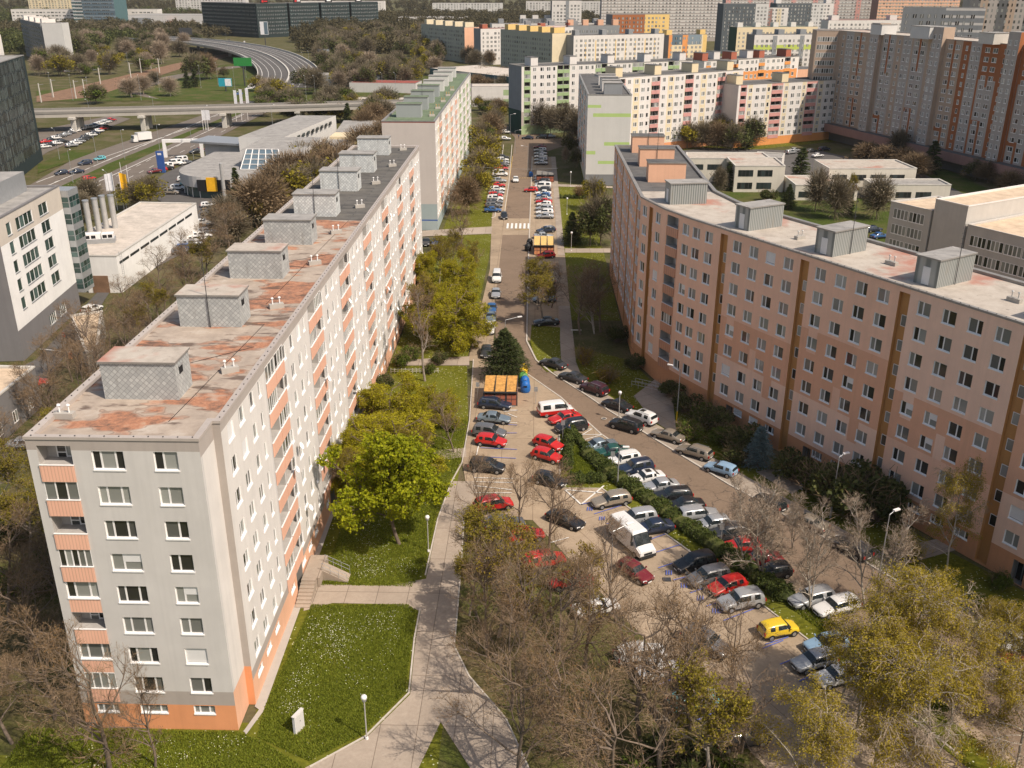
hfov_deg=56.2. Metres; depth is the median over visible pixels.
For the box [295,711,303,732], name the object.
door
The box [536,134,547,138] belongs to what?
parked car
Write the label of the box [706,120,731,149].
bare tree
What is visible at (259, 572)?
window
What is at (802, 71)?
apartment block
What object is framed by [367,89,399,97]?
bare tree
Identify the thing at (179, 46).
bare tree
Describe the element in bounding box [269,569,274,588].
window
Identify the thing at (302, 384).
window
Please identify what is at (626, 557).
bare tree
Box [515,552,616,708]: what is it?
bare tree
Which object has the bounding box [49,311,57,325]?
window
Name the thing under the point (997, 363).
window
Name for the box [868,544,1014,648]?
grass tufts
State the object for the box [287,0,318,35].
office building
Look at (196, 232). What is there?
parked car
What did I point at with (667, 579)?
drain grate
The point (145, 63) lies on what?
broadleaf tree
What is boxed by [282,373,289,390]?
window
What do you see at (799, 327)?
stair window
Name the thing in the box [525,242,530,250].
recycling bell
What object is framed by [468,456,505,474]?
parked car
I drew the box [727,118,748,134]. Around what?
broadleaf tree
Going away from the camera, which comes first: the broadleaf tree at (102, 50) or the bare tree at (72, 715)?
the bare tree at (72, 715)
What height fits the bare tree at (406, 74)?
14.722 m
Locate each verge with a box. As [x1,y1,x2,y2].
[38,150,94,172]
[62,113,240,185]
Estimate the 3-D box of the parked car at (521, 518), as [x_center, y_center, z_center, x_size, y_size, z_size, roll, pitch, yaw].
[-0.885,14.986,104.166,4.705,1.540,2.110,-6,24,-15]
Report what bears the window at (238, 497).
in the apartment block at (182, 480)
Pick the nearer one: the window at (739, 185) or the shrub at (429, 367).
the shrub at (429, 367)
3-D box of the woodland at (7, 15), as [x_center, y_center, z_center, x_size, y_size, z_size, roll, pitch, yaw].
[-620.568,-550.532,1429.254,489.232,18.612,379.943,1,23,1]
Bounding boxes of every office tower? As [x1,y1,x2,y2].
[0,55,42,174]
[71,0,127,22]
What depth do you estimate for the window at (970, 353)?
94.75 m
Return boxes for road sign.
[720,524,724,537]
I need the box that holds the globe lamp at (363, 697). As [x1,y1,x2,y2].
[361,694,368,739]
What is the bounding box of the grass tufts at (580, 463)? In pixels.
[568,444,596,474]
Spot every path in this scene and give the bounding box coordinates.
[244,482,344,733]
[304,579,426,610]
[305,481,526,767]
[405,356,468,364]
[422,226,491,236]
[434,448,465,458]
[552,184,612,187]
[565,248,609,252]
[634,380,675,428]
[757,469,800,493]
[885,539,954,562]
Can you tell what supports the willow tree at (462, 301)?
on the lawn at (445, 377)
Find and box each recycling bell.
[518,370,527,382]
[520,374,529,385]
[520,379,530,392]
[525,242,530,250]
[526,238,532,245]
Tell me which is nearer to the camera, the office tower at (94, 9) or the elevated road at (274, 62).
the elevated road at (274, 62)
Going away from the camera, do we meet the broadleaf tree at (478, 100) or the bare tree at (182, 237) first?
the bare tree at (182, 237)
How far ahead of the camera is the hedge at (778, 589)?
102.65 m
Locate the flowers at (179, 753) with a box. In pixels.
[88,736,245,767]
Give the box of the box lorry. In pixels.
[130,131,151,142]
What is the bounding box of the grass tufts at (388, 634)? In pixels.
[256,603,416,760]
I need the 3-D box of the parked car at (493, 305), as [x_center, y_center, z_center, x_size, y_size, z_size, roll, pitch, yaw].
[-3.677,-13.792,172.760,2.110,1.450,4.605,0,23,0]
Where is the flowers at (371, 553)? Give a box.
[338,509,414,577]
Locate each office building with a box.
[0,171,93,360]
[11,9,161,22]
[201,2,276,37]
[243,0,288,37]
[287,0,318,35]
[315,0,349,21]
[349,0,378,22]
[885,196,941,252]
[927,184,1023,250]
[964,213,1023,280]
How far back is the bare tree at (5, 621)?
79.83 m
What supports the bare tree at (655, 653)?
on the lawn at (450, 756)
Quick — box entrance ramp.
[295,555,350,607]
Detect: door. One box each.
[55,446,71,456]
[70,516,84,524]
[90,613,103,618]
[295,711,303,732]
[1014,561,1023,580]
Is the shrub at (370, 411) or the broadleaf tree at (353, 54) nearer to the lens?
the shrub at (370, 411)
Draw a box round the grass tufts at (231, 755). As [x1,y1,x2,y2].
[1,727,304,767]
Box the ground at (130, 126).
[0,0,1023,722]
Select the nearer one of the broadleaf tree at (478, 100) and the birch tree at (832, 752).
the birch tree at (832, 752)
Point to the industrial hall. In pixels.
(117, 243)
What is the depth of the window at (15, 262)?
148.88 m
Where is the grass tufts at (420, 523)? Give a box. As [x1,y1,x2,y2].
[321,419,466,586]
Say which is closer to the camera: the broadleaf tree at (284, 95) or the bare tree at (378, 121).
the bare tree at (378, 121)
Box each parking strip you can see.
[469,164,510,360]
[528,157,569,339]
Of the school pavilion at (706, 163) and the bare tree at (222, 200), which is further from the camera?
the school pavilion at (706, 163)
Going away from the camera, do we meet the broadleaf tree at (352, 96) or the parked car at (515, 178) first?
the parked car at (515, 178)
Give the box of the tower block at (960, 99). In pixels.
[807,23,1023,182]
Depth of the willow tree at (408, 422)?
113.63 m
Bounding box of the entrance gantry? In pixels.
[162,139,203,157]
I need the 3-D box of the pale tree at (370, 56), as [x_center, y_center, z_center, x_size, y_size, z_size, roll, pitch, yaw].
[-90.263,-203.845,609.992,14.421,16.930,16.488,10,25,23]
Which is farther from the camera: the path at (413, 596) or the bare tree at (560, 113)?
the bare tree at (560, 113)
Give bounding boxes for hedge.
[559,193,585,198]
[561,427,574,470]
[565,470,606,485]
[570,423,589,449]
[579,445,795,602]
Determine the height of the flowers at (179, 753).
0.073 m
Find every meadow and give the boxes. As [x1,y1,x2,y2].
[37,64,279,100]
[295,75,428,100]
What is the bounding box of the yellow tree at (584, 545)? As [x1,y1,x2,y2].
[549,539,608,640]
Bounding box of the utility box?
[291,707,304,734]
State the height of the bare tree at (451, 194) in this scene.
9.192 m
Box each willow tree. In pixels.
[326,441,375,497]
[338,408,450,483]
[338,426,374,481]
[342,409,402,451]
[354,369,432,430]
[374,392,427,418]
[397,280,488,337]
[401,284,500,353]
[410,382,462,428]
[414,249,440,289]
[434,247,480,292]
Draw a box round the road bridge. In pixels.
[34,99,403,131]
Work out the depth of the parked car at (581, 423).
126.43 m
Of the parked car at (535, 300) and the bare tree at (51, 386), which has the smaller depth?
the bare tree at (51, 386)
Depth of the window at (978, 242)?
180.53 m
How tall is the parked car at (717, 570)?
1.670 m
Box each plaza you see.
[463,359,1023,767]
[556,488,961,767]
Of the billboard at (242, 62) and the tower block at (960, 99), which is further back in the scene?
the billboard at (242, 62)
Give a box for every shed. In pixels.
[310,72,381,85]
[349,80,421,92]
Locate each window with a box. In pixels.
[0,58,38,171]
[6,222,12,236]
[10,241,16,255]
[12,12,152,19]
[12,409,18,423]
[13,260,20,273]
[15,210,33,230]
[17,278,23,292]
[19,228,37,249]
[21,23,42,52]
[21,296,27,310]
[23,245,39,267]
[26,263,43,285]
[29,0,71,7]
[30,281,47,303]
[38,201,48,217]
[41,219,51,234]
[45,236,54,251]
[48,253,58,269]
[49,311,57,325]
[51,269,60,286]
[59,303,66,316]
[61,193,93,288]
[66,582,100,599]
[73,0,113,20]
[79,644,112,660]
[92,451,126,471]
[98,486,132,505]
[98,704,119,712]
[105,521,138,539]
[111,554,143,572]
[117,586,149,603]
[123,617,154,634]
[129,647,159,664]
[135,677,164,693]
[141,705,168,713]
[153,452,179,471]
[159,487,184,506]
[165,522,189,540]
[170,555,194,572]
[175,587,199,604]
[176,0,241,9]
[180,618,204,635]
[185,648,208,665]
[190,678,212,694]
[194,706,215,714]
[202,5,256,33]
[227,421,235,444]
[231,454,239,477]
[235,486,243,509]
[238,405,245,428]
[239,519,246,541]
[242,437,249,460]
[243,549,250,571]
[246,469,252,491]
[247,578,254,601]
[248,391,255,412]
[249,500,256,522]
[251,608,257,629]
[252,423,258,444]
[253,529,259,552]
[254,635,260,658]
[256,453,262,474]
[257,6,286,33]
[257,381,261,399]
[257,559,263,581]
[258,664,263,677]
[259,484,265,504]
[260,588,266,609]
[261,412,265,430]
[263,512,268,533]
[263,615,269,636]
[264,443,268,460]
[266,541,271,561]
[267,471,271,489]
[267,643,271,656]
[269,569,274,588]
[271,500,274,517]
[272,596,277,615]
[275,624,279,635]
[282,345,286,361]
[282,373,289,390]
[288,402,292,417]
[289,335,293,352]
[290,430,294,444]
[291,6,316,25]
[291,363,296,380]
[293,483,299,496]
[294,390,298,408]
[296,325,300,342]
[296,507,302,522]
[297,417,301,434]
[298,533,304,546]
[299,352,303,369]
[299,447,303,460]
[301,379,305,395]
[301,468,306,485]
[303,405,307,421]
[304,494,308,510]
[306,430,310,447]
[306,518,310,535]
[308,456,312,472]
[310,481,314,496]
[313,505,316,519]
[322,5,347,20]
[325,284,328,299]
[326,155,421,507]
[327,309,330,323]
[352,5,375,22]
[422,28,463,57]
[433,4,499,11]
[458,82,469,166]
[483,31,570,59]
[504,35,549,63]
[527,3,599,14]
[554,5,579,22]
[576,38,658,60]
[578,77,579,143]
[582,30,616,32]
[603,0,719,37]
[615,17,664,31]
[670,37,701,57]
[695,164,703,169]
[707,164,721,169]
[722,7,766,48]
[727,0,869,18]
[737,32,810,55]
[737,183,751,188]
[738,170,753,176]
[756,39,811,65]
[756,183,770,188]
[757,170,772,176]
[767,9,783,24]
[778,5,829,26]
[786,410,790,420]
[789,389,792,399]
[791,369,795,378]
[794,347,798,357]
[797,325,800,335]
[798,192,811,197]
[799,303,803,313]
[802,280,806,290]
[830,23,900,31]
[853,175,865,180]
[877,456,882,467]
[878,0,957,18]
[880,434,886,445]
[884,411,889,422]
[888,388,893,399]
[889,238,903,246]
[890,175,904,177]
[890,223,905,236]
[892,208,908,220]
[892,364,898,375]
[895,192,911,197]
[896,339,902,351]
[900,314,906,326]
[904,14,974,36]
[904,243,919,251]
[906,227,921,240]
[908,212,924,224]
[915,192,931,197]
[941,309,956,327]
[956,371,972,389]
[961,344,977,363]
[966,317,983,336]
[969,235,986,249]
[973,0,1023,31]
[974,254,982,266]
[977,407,993,426]
[982,256,1000,271]
[982,380,999,400]
[986,239,1003,253]
[988,354,1005,373]
[988,513,996,526]
[993,326,1011,345]
[994,489,1002,502]
[999,261,1018,275]
[999,464,1007,477]
[1003,244,1021,258]
[1005,438,1013,451]
[1011,412,1019,425]
[1013,479,1023,497]
[1017,266,1023,277]
[1017,385,1023,398]
[1019,453,1023,468]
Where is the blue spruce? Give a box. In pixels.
[742,425,775,472]
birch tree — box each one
[574,266,605,333]
[716,471,788,562]
[720,474,797,571]
[748,667,874,767]
[777,490,808,546]
[788,498,842,610]
[808,596,915,726]
[820,571,921,700]
[820,614,919,758]
[826,628,963,767]
[828,492,933,609]
[853,624,990,767]
[866,555,984,712]
[895,457,991,570]
[897,561,965,640]
[925,605,1018,721]
[958,595,1009,670]
[963,646,1023,767]
[964,598,1023,711]
[1008,622,1023,695]
[1011,634,1023,677]
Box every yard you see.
[23,213,219,377]
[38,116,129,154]
[153,160,220,214]
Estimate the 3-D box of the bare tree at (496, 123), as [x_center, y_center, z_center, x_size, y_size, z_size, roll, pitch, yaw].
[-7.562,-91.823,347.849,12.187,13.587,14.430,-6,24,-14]
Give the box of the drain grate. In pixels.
[662,577,670,581]
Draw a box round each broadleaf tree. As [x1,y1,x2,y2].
[31,44,54,73]
[41,52,74,75]
[46,54,67,74]
[60,48,77,67]
[71,31,98,53]
[76,60,98,76]
[78,42,95,54]
[78,82,109,103]
[80,20,95,27]
[94,42,109,53]
[96,49,110,59]
[96,51,121,70]
[103,49,124,64]
[105,25,114,29]
[113,179,152,208]
[125,48,137,58]
[127,172,168,201]
[130,53,157,70]
[133,30,155,45]
[135,44,154,56]
[164,27,172,35]
[179,49,210,75]
[189,30,204,37]
[218,66,229,77]
[235,196,264,223]
[247,74,264,89]
[253,85,275,98]
[253,86,280,102]
[254,76,293,92]
[254,95,274,115]
[269,161,315,198]
[275,85,296,102]
[279,100,294,118]
[281,87,305,101]
[281,97,308,117]
[287,138,320,156]
[289,64,310,90]
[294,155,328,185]
[304,99,326,114]
[309,91,337,114]
[310,40,332,60]
[311,89,323,99]
[312,47,334,66]
[315,25,330,34]
[315,31,342,46]
[318,153,338,167]
[319,34,343,54]
[319,55,341,72]
[323,30,347,44]
[326,53,349,65]
[327,102,351,122]
[328,61,348,87]
[329,92,345,100]
[330,48,353,62]
[333,84,350,95]
[337,34,357,48]
[341,86,359,96]
[341,92,360,100]
[346,48,363,61]
[348,130,380,145]
[352,61,377,81]
[356,92,390,110]
[358,96,371,111]
[362,30,384,52]
[366,84,400,98]
[369,58,388,78]
[369,86,396,99]
[376,22,395,32]
[383,62,402,79]
[389,35,416,55]
[391,49,407,63]
[399,59,426,79]
[403,26,419,33]
[406,55,423,69]
[410,41,428,58]
[411,21,421,29]
[414,33,430,48]
[420,50,438,73]
[428,39,446,60]
[458,145,503,175]
[459,162,495,200]
[467,129,502,158]
[468,119,497,141]
[471,94,485,109]
[475,122,496,137]
[483,97,495,110]
[485,101,506,117]
[560,131,578,153]
[569,146,581,162]
[572,195,611,245]
[579,189,612,244]
[580,174,606,202]
[678,119,701,148]
[706,114,728,125]
[720,120,751,151]
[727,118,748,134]
[742,113,767,142]
[960,156,983,180]
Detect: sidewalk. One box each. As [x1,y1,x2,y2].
[551,157,564,254]
[554,306,1003,643]
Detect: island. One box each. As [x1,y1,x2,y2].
[530,325,559,371]
[560,433,1011,767]
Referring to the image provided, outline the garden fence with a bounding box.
[390,368,434,372]
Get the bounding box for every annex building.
[0,365,41,437]
[70,310,105,374]
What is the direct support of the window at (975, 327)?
in the apartment block at (832, 342)
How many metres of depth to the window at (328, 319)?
105.69 m
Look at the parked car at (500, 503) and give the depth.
107.41 m
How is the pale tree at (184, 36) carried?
on the ground at (130, 126)
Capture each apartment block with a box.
[0,35,3,54]
[20,15,55,56]
[22,135,422,729]
[41,22,73,54]
[381,67,470,229]
[421,19,478,62]
[474,22,572,64]
[490,18,605,27]
[501,24,570,67]
[509,49,767,134]
[519,15,550,22]
[524,20,596,26]
[550,0,581,22]
[566,28,663,60]
[567,19,619,33]
[577,73,631,185]
[594,60,743,148]
[600,0,722,40]
[606,14,669,32]
[609,119,1023,588]
[663,29,706,57]
[686,48,799,79]
[714,3,768,52]
[719,72,835,147]
[722,0,871,18]
[728,22,817,55]
[746,28,845,65]
[767,7,788,25]
[770,0,833,28]
[797,66,808,76]
[820,15,901,31]
[869,0,959,18]
[900,7,985,36]
[962,0,1023,31]
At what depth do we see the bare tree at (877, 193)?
236.78 m
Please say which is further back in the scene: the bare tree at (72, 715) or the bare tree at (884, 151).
the bare tree at (884, 151)
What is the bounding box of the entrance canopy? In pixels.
[631,378,656,389]
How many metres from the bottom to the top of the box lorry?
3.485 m
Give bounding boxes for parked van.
[157,162,173,167]
[168,158,181,164]
[175,155,187,159]
[491,268,501,282]
[492,169,507,175]
[534,181,551,187]
[536,399,573,417]
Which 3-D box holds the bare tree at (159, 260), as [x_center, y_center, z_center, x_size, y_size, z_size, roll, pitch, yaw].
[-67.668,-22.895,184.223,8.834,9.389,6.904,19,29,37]
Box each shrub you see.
[0,504,43,549]
[0,546,55,596]
[0,559,46,603]
[363,408,373,414]
[376,369,396,386]
[388,352,412,367]
[396,342,421,360]
[419,362,437,373]
[430,350,449,364]
[569,342,601,366]
[570,183,583,196]
[592,362,624,383]
[596,738,686,767]
[602,322,628,343]
[617,352,645,369]
[629,728,744,767]
[652,378,685,397]
[667,388,705,412]
[669,735,768,767]
[672,416,709,440]
[681,397,718,422]
[687,400,741,430]
[702,418,751,444]
[711,420,772,446]
[720,438,754,465]
[757,187,779,199]
[767,446,818,483]
[782,459,826,498]
[784,455,869,509]
[814,460,905,521]
[821,458,926,527]
[882,534,923,560]
[985,566,1018,591]
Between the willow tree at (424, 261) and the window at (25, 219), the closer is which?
the window at (25, 219)
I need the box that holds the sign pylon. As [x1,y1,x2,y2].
[155,151,165,172]
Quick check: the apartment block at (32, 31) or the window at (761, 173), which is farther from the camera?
the apartment block at (32, 31)
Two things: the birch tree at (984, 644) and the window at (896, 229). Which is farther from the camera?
the window at (896, 229)
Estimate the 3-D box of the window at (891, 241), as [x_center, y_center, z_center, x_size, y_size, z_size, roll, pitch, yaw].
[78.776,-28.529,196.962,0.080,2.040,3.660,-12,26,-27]
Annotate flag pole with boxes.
[104,172,117,209]
[118,172,127,209]
[201,110,204,129]
[206,110,209,129]
[233,90,236,121]
[239,89,242,117]
[245,89,248,115]
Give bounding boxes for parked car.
[4,436,25,448]
[36,376,48,386]
[40,139,51,143]
[40,144,51,148]
[45,142,56,145]
[54,169,68,175]
[57,139,68,142]
[64,142,78,146]
[68,168,84,173]
[69,140,82,143]
[73,138,85,141]
[77,159,92,165]
[81,134,93,137]
[81,175,95,179]
[81,304,102,312]
[85,125,95,128]
[93,155,105,160]
[147,168,161,173]
[163,188,179,194]
[169,184,183,190]
[171,247,189,254]
[178,160,192,164]
[182,239,201,244]
[187,235,206,240]
[189,149,199,153]
[192,231,212,236]
[198,227,216,232]
[200,201,210,207]
[422,237,430,245]
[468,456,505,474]
[471,422,506,437]
[472,493,513,513]
[474,432,506,447]
[476,410,510,424]
[477,396,511,410]
[480,344,491,357]
[483,513,525,530]
[484,206,501,212]
[485,201,502,207]
[486,198,502,203]
[486,311,496,322]
[487,194,502,199]
[487,302,496,310]
[488,189,504,193]
[488,191,502,196]
[490,185,504,190]
[490,287,500,297]
[491,177,506,182]
[493,182,505,186]
[500,211,507,218]
[501,136,510,139]
[506,525,545,544]
[512,176,518,181]
[521,548,566,568]
[522,135,533,139]
[524,186,537,191]
[530,445,561,464]
[531,293,556,302]
[532,433,563,451]
[532,469,566,489]
[533,232,552,236]
[533,316,559,326]
[534,144,545,147]
[534,147,546,151]
[534,150,546,154]
[534,153,547,157]
[534,157,547,161]
[534,160,547,164]
[535,178,549,182]
[535,189,551,194]
[535,195,551,199]
[535,198,552,202]
[535,204,553,210]
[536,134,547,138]
[536,192,550,196]
[536,208,553,213]
[536,212,553,218]
[536,225,555,232]
[536,250,555,258]
[537,200,551,206]
[538,186,550,190]
[539,357,567,370]
[544,508,585,530]
[547,410,581,424]
[548,570,589,591]
[554,416,588,434]
[558,371,588,384]
[570,598,619,618]
[579,380,609,396]
[585,437,618,448]
[590,488,632,509]
[594,443,628,456]
[601,398,633,412]
[608,448,641,465]
[609,416,643,433]
[612,640,667,665]
[615,556,654,585]
[617,455,655,475]
[625,408,658,426]
[625,505,658,522]
[628,468,666,483]
[632,659,680,684]
[640,517,675,533]
[643,476,679,491]
[650,428,686,444]
[653,484,693,500]
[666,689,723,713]
[669,495,705,507]
[672,548,717,574]
[675,443,714,461]
[678,503,717,519]
[680,622,728,659]
[685,562,730,588]
[696,513,729,528]
[704,460,738,478]
[706,572,748,597]
[709,520,749,540]
[710,724,771,753]
[716,585,766,613]
[724,535,761,552]
[745,548,783,565]
[753,493,787,513]
[756,616,799,641]
[760,559,793,578]
[784,149,796,153]
[787,512,830,533]
[787,583,835,610]
[789,646,838,675]
[802,631,849,650]
[807,148,816,152]
[811,153,823,157]
[811,591,862,619]
[812,661,861,689]
[818,146,830,150]
[828,535,874,561]
[868,225,882,232]
[869,232,885,238]
[994,628,1023,642]
[1001,643,1023,653]
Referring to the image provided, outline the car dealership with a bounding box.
[179,115,376,198]
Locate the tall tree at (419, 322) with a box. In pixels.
[405,284,436,380]
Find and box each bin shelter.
[483,375,517,404]
[533,236,553,254]
[536,171,553,181]
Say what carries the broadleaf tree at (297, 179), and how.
on the ground at (130, 126)
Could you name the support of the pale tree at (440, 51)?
on the ground at (130, 126)
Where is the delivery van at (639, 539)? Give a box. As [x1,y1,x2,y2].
[608,511,655,559]
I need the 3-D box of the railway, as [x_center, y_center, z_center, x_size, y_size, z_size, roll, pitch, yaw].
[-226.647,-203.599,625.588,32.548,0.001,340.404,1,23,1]
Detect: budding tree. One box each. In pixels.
[0,437,25,502]
[0,476,42,557]
[20,457,32,484]
[32,406,51,426]
[120,301,149,331]
[129,281,171,315]
[185,236,215,277]
[328,445,359,505]
[394,424,433,449]
[406,270,437,337]
[427,234,454,283]
[437,228,464,273]
[446,500,523,598]
[449,541,493,615]
[453,239,484,269]
[516,270,560,317]
[517,255,555,309]
[640,644,769,767]
[843,173,860,213]
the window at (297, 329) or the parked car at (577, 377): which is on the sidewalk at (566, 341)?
the parked car at (577, 377)
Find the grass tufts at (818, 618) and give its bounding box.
[784,602,949,716]
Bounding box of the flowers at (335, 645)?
[282,611,397,713]
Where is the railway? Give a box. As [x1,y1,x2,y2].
[37,54,228,101]
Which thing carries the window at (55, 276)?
in the office building at (45, 264)
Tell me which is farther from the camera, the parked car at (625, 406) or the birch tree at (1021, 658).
the parked car at (625, 406)
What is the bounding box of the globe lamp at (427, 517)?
[425,515,429,551]
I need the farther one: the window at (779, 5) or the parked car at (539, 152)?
the window at (779, 5)
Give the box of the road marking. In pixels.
[38,103,808,719]
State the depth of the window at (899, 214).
194.51 m
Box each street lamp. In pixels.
[609,521,633,596]
[617,446,628,485]
[667,364,680,420]
[829,451,849,517]
[879,508,900,576]
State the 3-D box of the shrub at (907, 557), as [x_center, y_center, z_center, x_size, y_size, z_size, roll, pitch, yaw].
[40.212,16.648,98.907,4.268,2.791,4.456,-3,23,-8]
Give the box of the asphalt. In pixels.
[683,148,962,197]
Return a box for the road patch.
[503,218,528,234]
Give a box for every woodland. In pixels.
[0,0,962,11]
[0,5,201,21]
[0,8,599,20]
[0,16,231,37]
[0,26,149,54]
[288,8,591,40]
[294,26,420,53]
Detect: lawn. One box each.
[0,471,84,755]
[0,692,442,767]
[254,165,496,722]
[438,520,765,767]
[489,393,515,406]
[551,347,1023,622]
[558,186,619,320]
[576,139,835,184]
[714,167,989,241]
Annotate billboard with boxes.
[178,28,191,34]
[218,78,231,90]
[233,58,251,85]
[260,22,268,45]
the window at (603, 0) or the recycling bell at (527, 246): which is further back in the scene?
the window at (603, 0)
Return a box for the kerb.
[310,145,999,767]
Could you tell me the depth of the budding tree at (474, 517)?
88.84 m
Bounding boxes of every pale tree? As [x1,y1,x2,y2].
[27,54,46,74]
[78,28,95,35]
[85,49,97,64]
[92,30,104,42]
[114,77,145,96]
[118,39,135,53]
[119,22,136,33]
[128,75,155,93]
[139,51,155,65]
[146,40,170,63]
[153,27,165,34]
[153,31,171,47]
[157,77,181,95]
[176,32,190,48]
[330,71,347,88]
[333,44,351,55]
[346,69,360,83]
[357,50,377,61]
[425,56,443,72]
[429,43,447,59]
[561,147,569,162]
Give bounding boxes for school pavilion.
[686,152,768,181]
[725,157,785,191]
[757,151,784,163]
[783,175,858,200]
[813,159,916,192]
[862,178,951,200]
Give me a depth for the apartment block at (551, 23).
701.11 m
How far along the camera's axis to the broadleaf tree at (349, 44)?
770.88 m
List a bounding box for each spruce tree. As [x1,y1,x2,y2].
[182,71,191,87]
[190,68,200,86]
[230,167,241,195]
[342,103,352,121]
[479,327,532,379]
[514,338,531,375]
[559,212,583,245]
[721,162,732,190]
[738,124,755,149]
[780,184,797,209]
[789,147,811,174]
[842,191,854,214]
[925,141,942,175]
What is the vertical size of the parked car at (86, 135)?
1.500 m
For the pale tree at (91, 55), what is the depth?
672.52 m
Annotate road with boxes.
[31,101,265,197]
[129,36,316,87]
[131,66,247,98]
[471,126,555,137]
[491,138,1023,766]
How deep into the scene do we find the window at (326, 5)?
1051.75 m
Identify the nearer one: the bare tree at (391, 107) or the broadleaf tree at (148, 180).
the broadleaf tree at (148, 180)
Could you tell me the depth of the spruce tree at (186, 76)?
528.38 m
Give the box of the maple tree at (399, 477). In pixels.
[315,429,455,544]
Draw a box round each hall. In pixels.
[81,194,198,292]
[398,16,466,19]
[430,65,508,82]
[471,83,508,106]
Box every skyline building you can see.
[28,0,71,8]
[175,0,248,10]
[301,1,385,11]
[432,3,502,12]
[526,1,599,15]
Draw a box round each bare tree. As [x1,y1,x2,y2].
[0,407,29,481]
[0,497,50,622]
[0,513,55,608]
[0,552,64,683]
[0,594,20,642]
[0,604,85,719]
[0,632,43,744]
[5,359,51,417]
[14,616,146,767]
[16,366,75,412]
[22,379,67,424]
[28,334,82,400]
[38,322,79,381]
[46,44,67,53]
[50,298,98,348]
[54,336,109,385]
[57,304,122,367]
[67,334,114,377]
[68,53,91,74]
[68,176,106,201]
[78,189,99,221]
[79,303,144,348]
[87,299,133,346]
[99,658,169,766]
[100,54,120,73]
[102,274,143,326]
[104,294,148,336]
[111,35,143,55]
[127,288,165,332]
[131,269,157,310]
[136,272,182,310]
[138,245,177,289]
[148,70,162,84]
[152,20,162,27]
[165,244,204,284]
[166,227,198,262]
[167,251,204,287]
[168,40,190,56]
[191,220,236,273]
[196,51,225,78]
[197,173,283,228]
[200,193,246,228]
[201,201,241,246]
[210,210,262,242]
[217,201,252,242]
[239,170,292,223]
[248,160,296,208]
[261,149,305,169]
[274,90,283,102]
[287,147,321,168]
[295,67,328,93]
[308,137,342,156]
[310,44,321,62]
[311,144,343,167]
[314,26,339,32]
[318,84,339,95]
[325,138,356,153]
[330,65,349,87]
[338,29,357,49]
[340,123,380,142]
[343,62,359,84]
[349,29,363,34]
[349,109,379,121]
[354,54,368,67]
[356,35,381,52]
[359,120,381,134]
[360,101,389,118]
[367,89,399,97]
[372,21,384,27]
[372,112,385,127]
[376,52,395,62]
[377,58,401,79]
[379,100,395,113]
[396,64,414,79]
[404,33,420,52]
[413,59,427,78]
[428,390,465,451]
[430,639,590,767]
[440,204,474,242]
[440,579,540,710]
[444,183,462,220]
[444,546,522,654]
[446,174,483,215]
[453,450,505,516]
[459,45,473,60]
[459,518,552,637]
[463,48,489,65]
[471,74,486,83]
[476,111,506,137]
[477,108,506,134]
[478,538,576,679]
[480,457,541,522]
[482,77,494,82]
[483,50,496,63]
[491,98,507,116]
[495,74,508,82]
[504,625,610,767]
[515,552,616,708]
[520,455,589,547]
[524,528,574,621]
[525,654,687,767]
[527,98,548,132]
[539,104,560,133]
[542,260,570,307]
[546,590,701,741]
[548,101,577,138]
[551,263,618,333]
[552,538,651,684]
[552,617,728,767]
[559,107,577,138]
[567,257,622,332]
[585,512,643,620]
[624,569,735,729]
[688,118,714,148]
[692,635,792,766]
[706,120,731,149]
[709,164,727,191]
[712,112,732,145]
[712,593,779,688]
[801,166,837,212]
[814,172,856,221]
[841,140,880,158]
[858,173,897,220]
[867,143,899,158]
[886,127,911,153]
[886,146,918,164]
[899,150,941,177]
[961,159,1002,183]
[993,168,1023,188]

